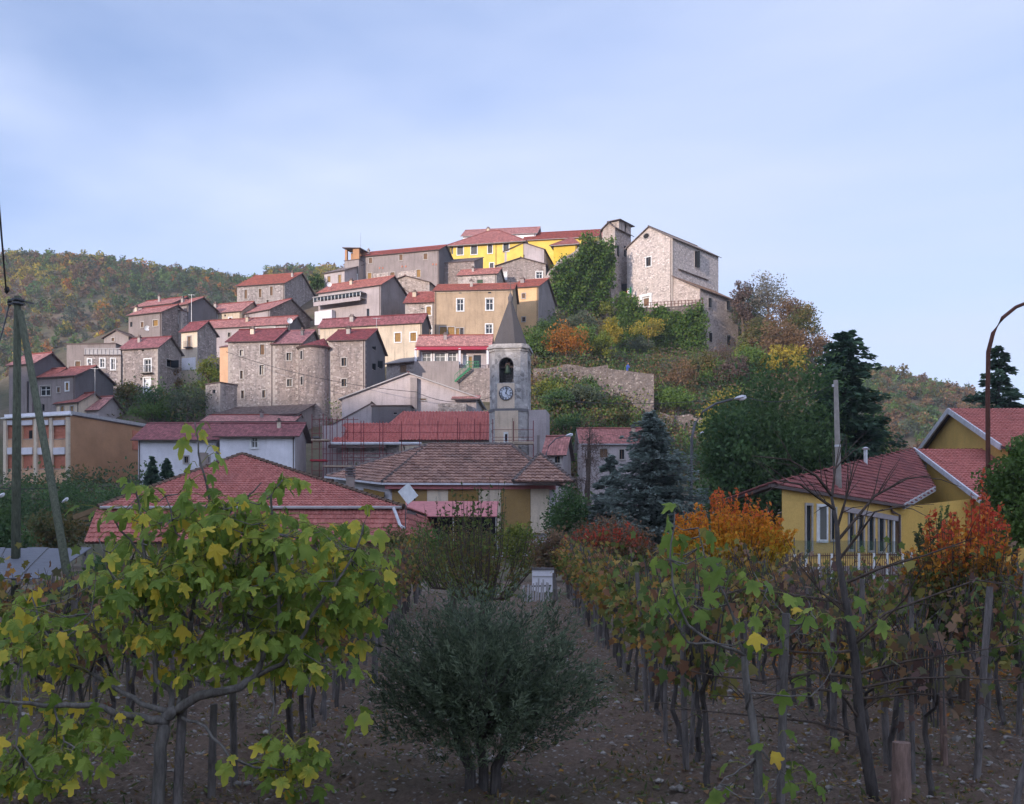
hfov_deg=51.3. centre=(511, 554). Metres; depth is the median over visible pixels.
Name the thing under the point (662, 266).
stone church
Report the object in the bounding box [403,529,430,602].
grape vine
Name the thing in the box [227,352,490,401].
power cable
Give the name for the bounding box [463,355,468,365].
window
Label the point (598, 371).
garden wall
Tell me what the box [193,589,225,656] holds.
grape vine
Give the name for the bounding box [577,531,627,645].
grape vine
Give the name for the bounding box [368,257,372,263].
window
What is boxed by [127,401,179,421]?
slope tree
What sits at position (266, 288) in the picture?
stone house
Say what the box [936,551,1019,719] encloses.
grape vine
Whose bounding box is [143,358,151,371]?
window
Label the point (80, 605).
vine post
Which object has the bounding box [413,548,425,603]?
grape vine
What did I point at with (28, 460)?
window
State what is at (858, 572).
grape vine
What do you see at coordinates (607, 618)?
grape vine
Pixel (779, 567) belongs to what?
grape vine
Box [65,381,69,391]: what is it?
window
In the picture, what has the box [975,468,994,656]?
cherry tree
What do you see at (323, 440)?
scaffolding
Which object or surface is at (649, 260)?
window
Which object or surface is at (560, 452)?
shed
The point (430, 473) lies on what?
brown roofed house
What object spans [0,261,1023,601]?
ground
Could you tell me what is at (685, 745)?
vine post
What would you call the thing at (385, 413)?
attic annex
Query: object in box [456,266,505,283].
stone house
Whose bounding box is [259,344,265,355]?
window
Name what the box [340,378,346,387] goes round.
window
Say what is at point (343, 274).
grey house
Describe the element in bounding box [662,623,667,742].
vine post
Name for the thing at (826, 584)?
grape vine
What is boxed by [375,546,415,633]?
grape vine
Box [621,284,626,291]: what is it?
window
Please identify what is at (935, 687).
grape vine
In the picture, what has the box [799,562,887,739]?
grape vine
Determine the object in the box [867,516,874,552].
window
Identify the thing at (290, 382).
window
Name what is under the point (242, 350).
window
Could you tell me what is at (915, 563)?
grape vine
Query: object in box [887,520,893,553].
window
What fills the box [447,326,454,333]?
window
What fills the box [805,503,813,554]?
window
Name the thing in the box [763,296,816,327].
hillside tree
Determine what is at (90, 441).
school block
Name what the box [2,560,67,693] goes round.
grape vine
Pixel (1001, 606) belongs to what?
grape vine
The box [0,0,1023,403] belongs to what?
sky
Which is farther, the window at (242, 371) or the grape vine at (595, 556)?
the window at (242, 371)
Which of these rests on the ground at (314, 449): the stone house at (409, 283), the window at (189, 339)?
the stone house at (409, 283)
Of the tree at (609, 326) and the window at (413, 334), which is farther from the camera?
the tree at (609, 326)
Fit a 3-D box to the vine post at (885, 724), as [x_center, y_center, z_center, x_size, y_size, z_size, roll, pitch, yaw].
[4.008,1.602,11.478,0.086,2.011,0.082,-3,2,-7]
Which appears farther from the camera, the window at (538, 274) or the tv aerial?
the window at (538, 274)
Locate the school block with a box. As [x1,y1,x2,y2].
[0,411,145,483]
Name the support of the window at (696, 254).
in the stone church
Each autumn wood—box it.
[0,247,344,379]
[841,363,994,453]
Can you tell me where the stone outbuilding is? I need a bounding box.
[178,310,187,346]
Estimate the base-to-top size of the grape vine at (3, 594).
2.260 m
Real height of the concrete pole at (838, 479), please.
11.031 m
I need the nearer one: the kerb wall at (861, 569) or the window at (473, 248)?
the kerb wall at (861, 569)
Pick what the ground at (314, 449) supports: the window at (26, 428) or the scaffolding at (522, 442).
the scaffolding at (522, 442)
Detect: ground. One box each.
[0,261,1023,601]
[0,579,1023,803]
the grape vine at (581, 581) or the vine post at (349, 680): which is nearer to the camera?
the vine post at (349, 680)
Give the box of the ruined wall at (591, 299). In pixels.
[545,241,613,317]
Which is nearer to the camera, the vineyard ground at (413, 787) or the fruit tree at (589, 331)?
the vineyard ground at (413, 787)
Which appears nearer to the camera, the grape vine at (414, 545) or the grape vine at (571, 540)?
the grape vine at (414, 545)
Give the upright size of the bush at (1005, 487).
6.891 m
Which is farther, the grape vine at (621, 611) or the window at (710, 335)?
the window at (710, 335)
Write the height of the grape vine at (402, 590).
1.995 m
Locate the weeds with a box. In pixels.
[0,592,1023,803]
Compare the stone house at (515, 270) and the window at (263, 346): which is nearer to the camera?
the window at (263, 346)
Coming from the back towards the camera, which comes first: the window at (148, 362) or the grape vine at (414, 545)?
the window at (148, 362)
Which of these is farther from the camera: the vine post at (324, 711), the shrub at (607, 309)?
the shrub at (607, 309)
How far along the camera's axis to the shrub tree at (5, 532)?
61.78 m
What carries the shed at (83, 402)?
on the ground at (314, 449)
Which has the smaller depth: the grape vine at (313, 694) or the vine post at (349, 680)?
the grape vine at (313, 694)
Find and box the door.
[643,297,648,306]
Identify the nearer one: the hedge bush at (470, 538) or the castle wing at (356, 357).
the hedge bush at (470, 538)
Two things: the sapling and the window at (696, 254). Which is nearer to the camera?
the sapling
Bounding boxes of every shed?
[0,547,90,595]
[53,391,101,412]
[84,395,125,417]
[204,404,315,429]
[385,357,417,379]
[542,435,574,502]
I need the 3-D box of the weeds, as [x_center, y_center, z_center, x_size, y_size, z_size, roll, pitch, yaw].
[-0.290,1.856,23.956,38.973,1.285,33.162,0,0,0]
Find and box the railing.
[647,299,702,307]
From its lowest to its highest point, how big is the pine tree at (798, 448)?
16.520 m
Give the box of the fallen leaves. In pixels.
[0,590,1023,803]
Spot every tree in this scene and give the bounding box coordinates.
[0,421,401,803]
[0,477,61,530]
[0,503,44,552]
[21,501,94,550]
[31,468,106,529]
[86,482,124,513]
[114,379,140,407]
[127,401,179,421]
[131,384,173,420]
[162,382,212,421]
[173,367,183,384]
[196,354,219,387]
[342,556,617,796]
[401,488,503,615]
[427,478,541,628]
[522,325,557,365]
[531,316,563,337]
[539,386,574,415]
[541,319,593,363]
[549,518,658,583]
[559,309,600,332]
[566,382,607,416]
[570,323,599,357]
[571,416,610,521]
[581,374,601,400]
[587,329,617,361]
[598,316,626,353]
[607,313,633,339]
[643,430,1023,801]
[649,502,890,803]
[654,384,695,414]
[662,487,798,602]
[677,349,718,377]
[684,400,780,529]
[688,348,858,527]
[690,415,727,442]
[695,385,752,421]
[713,352,749,389]
[729,280,754,341]
[729,285,766,333]
[731,341,770,382]
[734,315,779,345]
[741,270,794,321]
[747,318,804,355]
[755,344,810,378]
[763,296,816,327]
[766,329,907,554]
[781,301,825,340]
[788,327,831,366]
[861,407,908,452]
[899,493,1023,703]
[961,345,1023,407]
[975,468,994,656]
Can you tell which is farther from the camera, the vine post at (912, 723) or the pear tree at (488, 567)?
the pear tree at (488, 567)
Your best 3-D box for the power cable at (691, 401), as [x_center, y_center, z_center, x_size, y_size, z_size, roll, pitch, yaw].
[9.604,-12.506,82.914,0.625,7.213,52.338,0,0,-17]
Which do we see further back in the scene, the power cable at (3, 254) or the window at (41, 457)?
the window at (41, 457)
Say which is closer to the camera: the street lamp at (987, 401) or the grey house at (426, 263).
the street lamp at (987, 401)
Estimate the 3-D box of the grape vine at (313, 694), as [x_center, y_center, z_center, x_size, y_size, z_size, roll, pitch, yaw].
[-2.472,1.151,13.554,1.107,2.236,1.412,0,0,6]
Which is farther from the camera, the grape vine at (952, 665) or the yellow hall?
the yellow hall
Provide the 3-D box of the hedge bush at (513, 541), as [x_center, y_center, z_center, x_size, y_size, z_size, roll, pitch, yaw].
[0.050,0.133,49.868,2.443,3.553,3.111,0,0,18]
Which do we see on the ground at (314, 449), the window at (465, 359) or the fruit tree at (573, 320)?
the fruit tree at (573, 320)
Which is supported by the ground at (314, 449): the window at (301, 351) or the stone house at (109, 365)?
the stone house at (109, 365)
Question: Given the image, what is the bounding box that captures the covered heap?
[0,586,90,614]
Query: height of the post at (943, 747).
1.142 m
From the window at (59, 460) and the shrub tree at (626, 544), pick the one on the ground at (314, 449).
the shrub tree at (626, 544)
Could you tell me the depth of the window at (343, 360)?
135.56 m
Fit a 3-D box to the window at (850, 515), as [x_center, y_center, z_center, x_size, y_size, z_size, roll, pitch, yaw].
[18.429,-1.307,58.072,0.733,2.293,0.643,0,0,0]
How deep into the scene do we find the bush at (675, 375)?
164.14 m
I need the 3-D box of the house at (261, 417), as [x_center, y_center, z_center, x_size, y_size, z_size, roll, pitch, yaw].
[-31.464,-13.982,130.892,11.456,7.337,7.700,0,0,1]
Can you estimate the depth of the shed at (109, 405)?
136.93 m
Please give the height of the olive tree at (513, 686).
2.560 m
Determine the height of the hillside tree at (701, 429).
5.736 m
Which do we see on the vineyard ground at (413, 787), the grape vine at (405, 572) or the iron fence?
the grape vine at (405, 572)
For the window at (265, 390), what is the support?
in the castle wing at (253, 380)
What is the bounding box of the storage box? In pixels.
[532,568,554,591]
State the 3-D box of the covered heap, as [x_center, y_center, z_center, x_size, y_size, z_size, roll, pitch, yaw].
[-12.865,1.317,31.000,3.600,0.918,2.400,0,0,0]
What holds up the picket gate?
on the vineyard ground at (413, 787)
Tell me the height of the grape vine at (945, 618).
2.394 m
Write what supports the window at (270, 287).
in the stone house at (266, 288)
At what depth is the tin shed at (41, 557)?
34.96 m
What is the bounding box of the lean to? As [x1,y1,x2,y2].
[329,401,375,425]
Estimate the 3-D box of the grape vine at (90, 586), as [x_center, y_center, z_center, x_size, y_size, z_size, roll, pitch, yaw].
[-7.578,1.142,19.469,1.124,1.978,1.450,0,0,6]
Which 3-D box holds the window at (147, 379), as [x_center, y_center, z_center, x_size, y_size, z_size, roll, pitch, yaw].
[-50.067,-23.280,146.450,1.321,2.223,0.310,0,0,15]
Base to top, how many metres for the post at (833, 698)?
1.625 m
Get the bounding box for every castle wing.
[219,345,227,382]
[225,326,287,406]
[270,327,319,405]
[325,326,387,422]
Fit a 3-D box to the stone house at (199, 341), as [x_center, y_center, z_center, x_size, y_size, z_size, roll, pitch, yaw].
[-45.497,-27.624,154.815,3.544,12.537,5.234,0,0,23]
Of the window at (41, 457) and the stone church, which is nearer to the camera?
the window at (41, 457)
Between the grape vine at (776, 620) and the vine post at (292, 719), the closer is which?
the vine post at (292, 719)
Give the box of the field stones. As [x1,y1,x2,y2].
[2,583,1023,803]
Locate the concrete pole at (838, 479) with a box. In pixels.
[832,380,841,487]
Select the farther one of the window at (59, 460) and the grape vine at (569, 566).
the window at (59, 460)
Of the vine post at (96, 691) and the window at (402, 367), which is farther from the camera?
the window at (402, 367)
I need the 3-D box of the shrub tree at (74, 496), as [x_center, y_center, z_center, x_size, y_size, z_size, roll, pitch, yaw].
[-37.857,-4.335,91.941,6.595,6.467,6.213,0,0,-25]
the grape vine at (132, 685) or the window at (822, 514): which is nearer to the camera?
the grape vine at (132, 685)
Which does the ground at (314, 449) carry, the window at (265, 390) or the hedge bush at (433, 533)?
the hedge bush at (433, 533)
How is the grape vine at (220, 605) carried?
on the vineyard ground at (413, 787)
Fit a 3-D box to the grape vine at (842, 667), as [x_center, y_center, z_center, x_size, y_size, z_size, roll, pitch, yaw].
[3.924,1.317,11.933,0.978,2.041,1.367,0,0,-8]
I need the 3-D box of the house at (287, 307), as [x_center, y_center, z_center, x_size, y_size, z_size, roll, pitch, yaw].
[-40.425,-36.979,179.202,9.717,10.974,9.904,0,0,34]
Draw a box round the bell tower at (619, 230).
[599,219,634,297]
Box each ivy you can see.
[548,230,618,317]
[612,288,710,355]
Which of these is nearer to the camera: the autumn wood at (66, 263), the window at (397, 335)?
the window at (397, 335)
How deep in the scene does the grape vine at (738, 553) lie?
18.10 m
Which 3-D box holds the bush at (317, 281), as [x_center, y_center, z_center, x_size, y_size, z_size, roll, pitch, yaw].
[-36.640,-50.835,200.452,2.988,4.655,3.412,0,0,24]
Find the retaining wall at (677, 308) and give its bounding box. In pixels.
[613,305,702,354]
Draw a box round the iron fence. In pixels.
[788,552,912,581]
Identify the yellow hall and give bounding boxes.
[723,408,1023,567]
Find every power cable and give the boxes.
[0,210,6,293]
[0,305,9,340]
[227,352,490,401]
[533,385,831,403]
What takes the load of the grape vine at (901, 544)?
on the vineyard ground at (413, 787)
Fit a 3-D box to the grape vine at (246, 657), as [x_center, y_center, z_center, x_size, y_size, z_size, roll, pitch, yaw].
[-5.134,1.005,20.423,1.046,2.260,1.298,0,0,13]
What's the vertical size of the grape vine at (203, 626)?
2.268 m
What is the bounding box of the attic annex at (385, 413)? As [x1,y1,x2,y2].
[371,405,414,422]
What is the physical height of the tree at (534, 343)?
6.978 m
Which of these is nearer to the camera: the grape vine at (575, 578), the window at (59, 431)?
the grape vine at (575, 578)
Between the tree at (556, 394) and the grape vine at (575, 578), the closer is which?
the grape vine at (575, 578)
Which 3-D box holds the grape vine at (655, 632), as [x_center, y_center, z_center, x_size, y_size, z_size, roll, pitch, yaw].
[1.963,1.238,12.467,1.195,2.364,1.541,0,0,-3]
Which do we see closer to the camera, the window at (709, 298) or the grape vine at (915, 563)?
the grape vine at (915, 563)
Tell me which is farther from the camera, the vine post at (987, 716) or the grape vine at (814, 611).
the grape vine at (814, 611)
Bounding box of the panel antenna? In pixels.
[398,483,417,526]
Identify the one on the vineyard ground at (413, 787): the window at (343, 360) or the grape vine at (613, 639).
the grape vine at (613, 639)
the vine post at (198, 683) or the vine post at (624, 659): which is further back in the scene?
the vine post at (624, 659)
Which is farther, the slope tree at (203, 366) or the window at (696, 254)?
the window at (696, 254)
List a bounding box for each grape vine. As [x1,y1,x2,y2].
[0,542,44,697]
[0,544,112,732]
[0,556,15,605]
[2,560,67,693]
[18,561,98,618]
[44,558,104,661]
[44,566,141,725]
[58,564,151,724]
[72,566,112,664]
[88,557,162,711]
[121,532,164,575]
[124,563,197,704]
[132,542,166,566]
[141,558,221,695]
[150,593,216,688]
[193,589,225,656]
[202,555,266,662]
[212,559,252,664]
[238,567,265,659]
[244,557,322,742]
[258,533,365,737]
[290,560,365,726]
[299,555,372,714]
[327,596,374,708]
[332,522,396,664]
[340,603,377,690]
[347,592,384,682]
[348,544,384,609]
[371,567,403,639]
[373,535,411,632]
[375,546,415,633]
[378,565,413,633]
[384,534,427,617]
[388,549,416,625]
[389,539,419,618]
[391,547,417,615]
[394,536,425,609]
[397,537,431,613]
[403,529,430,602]
[403,541,426,605]
[405,545,424,611]
[409,538,429,598]
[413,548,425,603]
[550,537,578,598]
[552,534,595,594]
[552,541,568,597]
[555,540,576,579]
[556,529,582,607]
[556,545,578,595]
[557,542,585,609]
[561,540,579,590]
[562,543,600,626]
[566,540,598,620]
[566,543,598,606]
[566,548,608,629]
[569,540,606,618]
[574,532,617,636]
[575,535,615,627]
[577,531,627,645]
[579,560,606,641]
[583,568,611,648]
[584,543,647,657]
[586,543,639,665]
[593,550,641,669]
[594,530,662,676]
[606,561,644,690]
[610,551,659,695]
[616,548,692,715]
[619,550,693,701]
[626,564,725,746]
[626,578,691,731]
[629,573,762,761]
[638,533,668,570]
[644,527,758,787]
[646,544,669,587]
[673,547,718,582]
[676,531,720,595]
[679,539,740,601]
[685,547,727,641]
[690,567,738,654]
[700,542,739,655]
[719,543,761,646]
[722,538,787,666]
[729,549,805,684]
[751,554,804,691]
[752,573,833,702]
[768,550,809,591]
[768,556,793,585]
[773,538,851,711]
[778,549,820,595]
[787,554,826,646]
[791,582,853,729]
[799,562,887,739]
[804,582,906,746]
[809,565,839,628]
[810,534,871,606]
[822,549,881,623]
[831,545,885,666]
[845,560,969,770]
[857,572,905,675]
[864,576,989,795]
[867,536,924,667]
[879,541,956,696]
[883,551,913,633]
[897,533,930,626]
[915,564,981,708]
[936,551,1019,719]
[942,545,1023,725]
[981,590,1023,694]
[998,538,1023,669]
[1007,557,1021,650]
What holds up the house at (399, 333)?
on the ground at (314, 449)
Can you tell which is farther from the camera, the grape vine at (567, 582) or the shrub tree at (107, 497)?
the shrub tree at (107, 497)
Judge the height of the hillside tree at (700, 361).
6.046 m
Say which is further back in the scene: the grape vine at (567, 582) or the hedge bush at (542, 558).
the hedge bush at (542, 558)
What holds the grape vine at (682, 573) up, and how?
on the vineyard ground at (413, 787)
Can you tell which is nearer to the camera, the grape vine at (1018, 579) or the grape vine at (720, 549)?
the grape vine at (1018, 579)
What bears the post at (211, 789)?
on the vineyard ground at (413, 787)
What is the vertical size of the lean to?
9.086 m
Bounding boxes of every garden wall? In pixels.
[533,364,607,397]
[608,368,653,412]
[627,411,704,439]
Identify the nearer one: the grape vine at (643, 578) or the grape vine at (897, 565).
the grape vine at (643, 578)
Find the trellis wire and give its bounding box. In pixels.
[779,595,955,645]
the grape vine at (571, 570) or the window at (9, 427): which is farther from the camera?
the window at (9, 427)
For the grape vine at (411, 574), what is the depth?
32.49 m
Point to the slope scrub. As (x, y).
(591, 410)
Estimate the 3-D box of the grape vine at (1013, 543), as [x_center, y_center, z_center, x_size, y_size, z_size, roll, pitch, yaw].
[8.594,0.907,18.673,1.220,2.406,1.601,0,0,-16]
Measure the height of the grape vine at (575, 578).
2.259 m
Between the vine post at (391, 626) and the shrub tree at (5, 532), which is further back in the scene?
the shrub tree at (5, 532)
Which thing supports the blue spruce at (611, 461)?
on the ground at (314, 449)
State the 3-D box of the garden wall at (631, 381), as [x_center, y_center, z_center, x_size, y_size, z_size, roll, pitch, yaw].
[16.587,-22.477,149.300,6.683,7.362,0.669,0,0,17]
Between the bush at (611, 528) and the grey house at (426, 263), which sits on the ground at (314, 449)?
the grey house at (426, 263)
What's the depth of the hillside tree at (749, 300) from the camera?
204.71 m
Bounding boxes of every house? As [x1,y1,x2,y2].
[5,351,65,413]
[36,367,66,411]
[48,365,115,411]
[65,343,121,367]
[72,452,439,569]
[84,348,121,395]
[101,329,135,344]
[119,335,184,399]
[126,304,182,344]
[130,294,189,311]
[130,418,312,484]
[177,296,219,323]
[178,320,219,383]
[199,409,302,421]
[209,315,304,356]
[213,301,256,318]
[235,270,315,306]
[243,298,312,328]
[312,275,407,334]
[317,313,431,366]
[322,264,364,287]
[324,442,575,558]
[338,371,486,417]
[342,233,368,279]
[360,244,452,285]
[397,274,435,291]
[403,290,434,333]
[414,332,493,401]
[432,279,518,339]
[444,257,483,283]
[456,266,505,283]
[494,256,548,282]
[503,242,553,269]
[517,276,556,336]
[574,424,647,506]
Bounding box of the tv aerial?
[188,294,193,321]
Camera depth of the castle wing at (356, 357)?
135.72 m
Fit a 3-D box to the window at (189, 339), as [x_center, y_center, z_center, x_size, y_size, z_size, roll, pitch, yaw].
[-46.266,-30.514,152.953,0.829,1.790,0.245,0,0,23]
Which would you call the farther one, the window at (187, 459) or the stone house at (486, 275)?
the stone house at (486, 275)
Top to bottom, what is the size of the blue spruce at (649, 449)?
9.730 m
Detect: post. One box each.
[46,572,54,681]
[67,598,77,750]
[76,571,81,659]
[82,556,90,666]
[92,630,97,730]
[125,615,130,724]
[170,649,174,687]
[172,621,192,803]
[194,616,200,685]
[207,703,217,797]
[224,565,228,666]
[229,693,237,786]
[287,687,293,741]
[305,593,311,732]
[321,595,326,720]
[332,665,335,699]
[348,635,353,686]
[363,633,366,665]
[372,631,377,686]
[378,556,386,654]
[388,568,392,634]
[397,559,402,624]
[416,579,418,603]
[568,549,571,601]
[570,545,574,606]
[575,554,579,615]
[582,562,584,625]
[592,600,594,631]
[602,561,607,647]
[621,597,625,671]
[635,572,648,712]
[648,645,650,694]
[649,574,654,699]
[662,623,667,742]
[680,620,688,769]
[689,584,699,753]
[743,600,746,649]
[756,560,765,681]
[776,613,789,803]
[777,603,784,691]
[805,578,808,706]
[818,605,825,716]
[830,629,836,744]
[853,581,856,600]
[855,579,864,746]
[878,610,888,766]
[891,741,911,803]
[895,583,899,630]
[895,656,904,740]
[909,597,915,784]
[936,619,942,684]
[939,691,947,765]
[973,586,992,779]
[984,600,992,720]
[1012,759,1023,803]
[1016,573,1023,735]
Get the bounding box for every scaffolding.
[310,414,488,480]
[492,418,533,456]
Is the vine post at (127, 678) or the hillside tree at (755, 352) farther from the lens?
the hillside tree at (755, 352)
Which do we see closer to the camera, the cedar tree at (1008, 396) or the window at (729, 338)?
the cedar tree at (1008, 396)
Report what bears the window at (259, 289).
in the stone house at (266, 288)
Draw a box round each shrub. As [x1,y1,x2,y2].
[597,301,614,319]
[626,316,667,341]
[627,334,654,356]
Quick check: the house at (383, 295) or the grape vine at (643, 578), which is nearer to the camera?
the grape vine at (643, 578)
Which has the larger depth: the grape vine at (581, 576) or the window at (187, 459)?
the window at (187, 459)
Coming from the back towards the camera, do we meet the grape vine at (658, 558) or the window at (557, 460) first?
the window at (557, 460)
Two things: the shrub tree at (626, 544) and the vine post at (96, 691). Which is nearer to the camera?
the vine post at (96, 691)
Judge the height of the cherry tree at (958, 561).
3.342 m
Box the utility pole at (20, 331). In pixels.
[4,287,71,601]
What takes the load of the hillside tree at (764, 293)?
on the ground at (314, 449)
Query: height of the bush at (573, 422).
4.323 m
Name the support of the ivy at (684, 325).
attached to the retaining wall at (677, 308)
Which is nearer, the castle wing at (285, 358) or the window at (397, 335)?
the castle wing at (285, 358)
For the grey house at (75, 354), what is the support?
on the ground at (314, 449)
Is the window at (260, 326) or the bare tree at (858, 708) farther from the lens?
the window at (260, 326)
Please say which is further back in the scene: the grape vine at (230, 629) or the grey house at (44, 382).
the grey house at (44, 382)
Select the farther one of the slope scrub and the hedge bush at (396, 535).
the slope scrub
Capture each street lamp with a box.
[545,433,572,455]
[690,395,746,506]
[985,302,1023,521]
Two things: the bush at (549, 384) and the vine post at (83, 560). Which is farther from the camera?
the bush at (549, 384)
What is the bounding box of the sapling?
[912,504,955,559]
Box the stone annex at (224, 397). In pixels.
[205,382,237,415]
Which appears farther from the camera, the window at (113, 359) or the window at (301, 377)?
the window at (113, 359)
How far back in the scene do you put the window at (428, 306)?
168.95 m
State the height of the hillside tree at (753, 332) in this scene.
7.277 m
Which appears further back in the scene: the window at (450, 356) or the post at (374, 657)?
the window at (450, 356)
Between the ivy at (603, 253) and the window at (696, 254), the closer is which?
the ivy at (603, 253)
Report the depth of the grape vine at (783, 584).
14.49 m
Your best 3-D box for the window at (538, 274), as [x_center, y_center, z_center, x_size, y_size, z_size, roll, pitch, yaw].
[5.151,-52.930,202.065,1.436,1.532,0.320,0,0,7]
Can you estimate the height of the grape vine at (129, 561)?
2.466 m
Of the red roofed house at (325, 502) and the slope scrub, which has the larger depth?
the slope scrub
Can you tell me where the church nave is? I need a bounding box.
[322,411,488,476]
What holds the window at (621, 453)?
in the house at (611, 439)
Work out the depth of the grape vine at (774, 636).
16.28 m
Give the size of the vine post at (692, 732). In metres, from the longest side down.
2.141 x 0.072 x 0.063 m
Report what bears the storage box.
on the vineyard ground at (413, 787)
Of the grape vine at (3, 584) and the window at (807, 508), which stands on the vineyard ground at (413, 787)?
the grape vine at (3, 584)
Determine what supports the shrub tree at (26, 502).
on the ground at (314, 449)
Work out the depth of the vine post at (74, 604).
11.76 m
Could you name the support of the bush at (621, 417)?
on the ground at (314, 449)
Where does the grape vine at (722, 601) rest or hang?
on the vineyard ground at (413, 787)
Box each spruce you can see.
[142,456,159,485]
[157,458,174,481]
[579,454,627,538]
[587,409,712,569]
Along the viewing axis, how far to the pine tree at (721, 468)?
76.69 m
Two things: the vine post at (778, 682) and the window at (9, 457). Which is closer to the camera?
the vine post at (778, 682)
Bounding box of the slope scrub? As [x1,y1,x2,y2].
[0,301,901,529]
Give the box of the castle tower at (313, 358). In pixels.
[296,338,330,426]
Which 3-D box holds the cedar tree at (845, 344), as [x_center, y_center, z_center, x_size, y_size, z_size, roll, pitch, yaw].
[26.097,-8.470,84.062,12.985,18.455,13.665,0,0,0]
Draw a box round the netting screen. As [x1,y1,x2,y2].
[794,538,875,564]
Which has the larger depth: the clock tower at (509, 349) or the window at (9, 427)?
the window at (9, 427)
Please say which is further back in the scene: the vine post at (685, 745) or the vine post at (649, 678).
the vine post at (649, 678)
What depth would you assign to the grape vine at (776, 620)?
15.35 m
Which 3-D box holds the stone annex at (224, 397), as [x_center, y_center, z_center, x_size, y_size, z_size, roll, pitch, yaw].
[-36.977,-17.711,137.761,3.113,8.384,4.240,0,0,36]
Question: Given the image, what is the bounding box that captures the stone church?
[624,225,737,350]
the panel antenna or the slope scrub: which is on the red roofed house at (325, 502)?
the panel antenna
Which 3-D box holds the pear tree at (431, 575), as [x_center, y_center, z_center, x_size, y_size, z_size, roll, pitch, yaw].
[-1.679,0.051,30.015,2.915,3.902,2.200,0,0,0]
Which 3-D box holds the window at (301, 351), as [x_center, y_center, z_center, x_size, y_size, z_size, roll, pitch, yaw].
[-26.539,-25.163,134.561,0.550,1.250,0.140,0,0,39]
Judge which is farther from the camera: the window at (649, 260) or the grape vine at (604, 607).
the window at (649, 260)
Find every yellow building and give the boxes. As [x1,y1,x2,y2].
[447,230,527,267]
[460,226,540,238]
[523,229,601,262]
[549,237,579,264]
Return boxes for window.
[8,426,11,438]
[8,455,11,468]
[23,425,32,439]
[24,455,32,468]
[28,381,28,412]
[38,425,48,439]
[39,385,50,396]
[40,456,44,468]
[54,425,64,439]
[54,455,64,468]
[56,386,60,392]
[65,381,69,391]
[74,360,80,365]
[99,358,105,368]
[110,358,115,370]
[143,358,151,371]
[143,377,150,392]
[152,319,158,326]
[166,358,178,369]
[183,455,189,463]
[187,335,191,346]
[239,349,243,356]
[239,370,243,379]
[240,389,244,399]
[244,289,247,299]
[249,437,258,448]
[255,326,275,327]
[258,288,261,297]
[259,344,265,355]
[259,364,264,375]
[261,389,266,398]
[269,286,272,295]
[286,352,291,360]
[286,378,292,386]
[300,350,302,359]
[300,376,303,385]
[340,357,346,366]
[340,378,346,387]
[367,272,371,278]
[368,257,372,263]
[378,361,382,368]
[394,332,401,342]
[400,365,405,372]
[409,331,416,341]
[416,269,420,277]
[419,397,426,400]
[421,352,431,360]
[423,253,427,259]
[425,305,431,315]
[433,352,445,360]
[439,326,446,333]
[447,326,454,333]
[447,351,457,360]
[455,327,459,333]
[456,245,463,255]
[456,298,463,311]
[459,327,463,333]
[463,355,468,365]
[470,245,477,254]
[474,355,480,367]
[485,298,493,310]
[485,323,492,333]
[487,244,492,253]
[489,262,493,267]
[503,242,509,251]
[504,432,507,442]
[535,271,542,278]
[553,456,560,463]
[599,448,608,458]
[618,448,625,459]
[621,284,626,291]
[645,256,651,267]
[694,250,699,268]
[708,297,711,308]
[708,332,712,342]
[726,299,729,310]
[727,334,730,345]
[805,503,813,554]
[816,504,827,542]
[830,507,836,541]
[848,512,855,551]
[857,515,864,551]
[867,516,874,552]
[878,518,885,553]
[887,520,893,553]
[893,521,897,555]
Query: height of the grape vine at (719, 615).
2.704 m
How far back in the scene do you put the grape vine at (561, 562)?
32.17 m
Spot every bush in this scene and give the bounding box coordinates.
[81,555,141,574]
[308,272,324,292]
[360,523,414,572]
[390,520,456,577]
[439,520,504,576]
[491,520,542,577]
[523,524,567,577]
[531,380,563,396]
[537,481,593,539]
[550,411,584,433]
[560,511,656,558]
[601,411,635,425]
[658,358,698,388]
[694,356,746,389]
[704,339,733,359]
[732,338,755,354]
[733,335,756,351]
[971,433,1023,571]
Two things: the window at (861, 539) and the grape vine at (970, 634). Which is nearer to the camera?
the grape vine at (970, 634)
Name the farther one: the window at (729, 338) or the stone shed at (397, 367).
the window at (729, 338)
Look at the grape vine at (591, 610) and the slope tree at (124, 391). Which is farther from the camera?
the slope tree at (124, 391)
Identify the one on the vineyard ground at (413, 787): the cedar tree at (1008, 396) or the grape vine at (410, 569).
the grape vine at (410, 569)
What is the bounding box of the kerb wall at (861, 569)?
[779,566,905,579]
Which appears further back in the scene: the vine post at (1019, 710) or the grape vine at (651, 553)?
the grape vine at (651, 553)
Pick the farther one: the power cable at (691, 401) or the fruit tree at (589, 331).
the fruit tree at (589, 331)
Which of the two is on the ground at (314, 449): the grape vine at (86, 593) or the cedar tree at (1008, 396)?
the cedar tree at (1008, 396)
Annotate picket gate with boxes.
[523,573,557,602]
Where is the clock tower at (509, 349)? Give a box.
[487,279,549,458]
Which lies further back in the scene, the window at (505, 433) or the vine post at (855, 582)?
the window at (505, 433)
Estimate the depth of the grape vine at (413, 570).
28.98 m

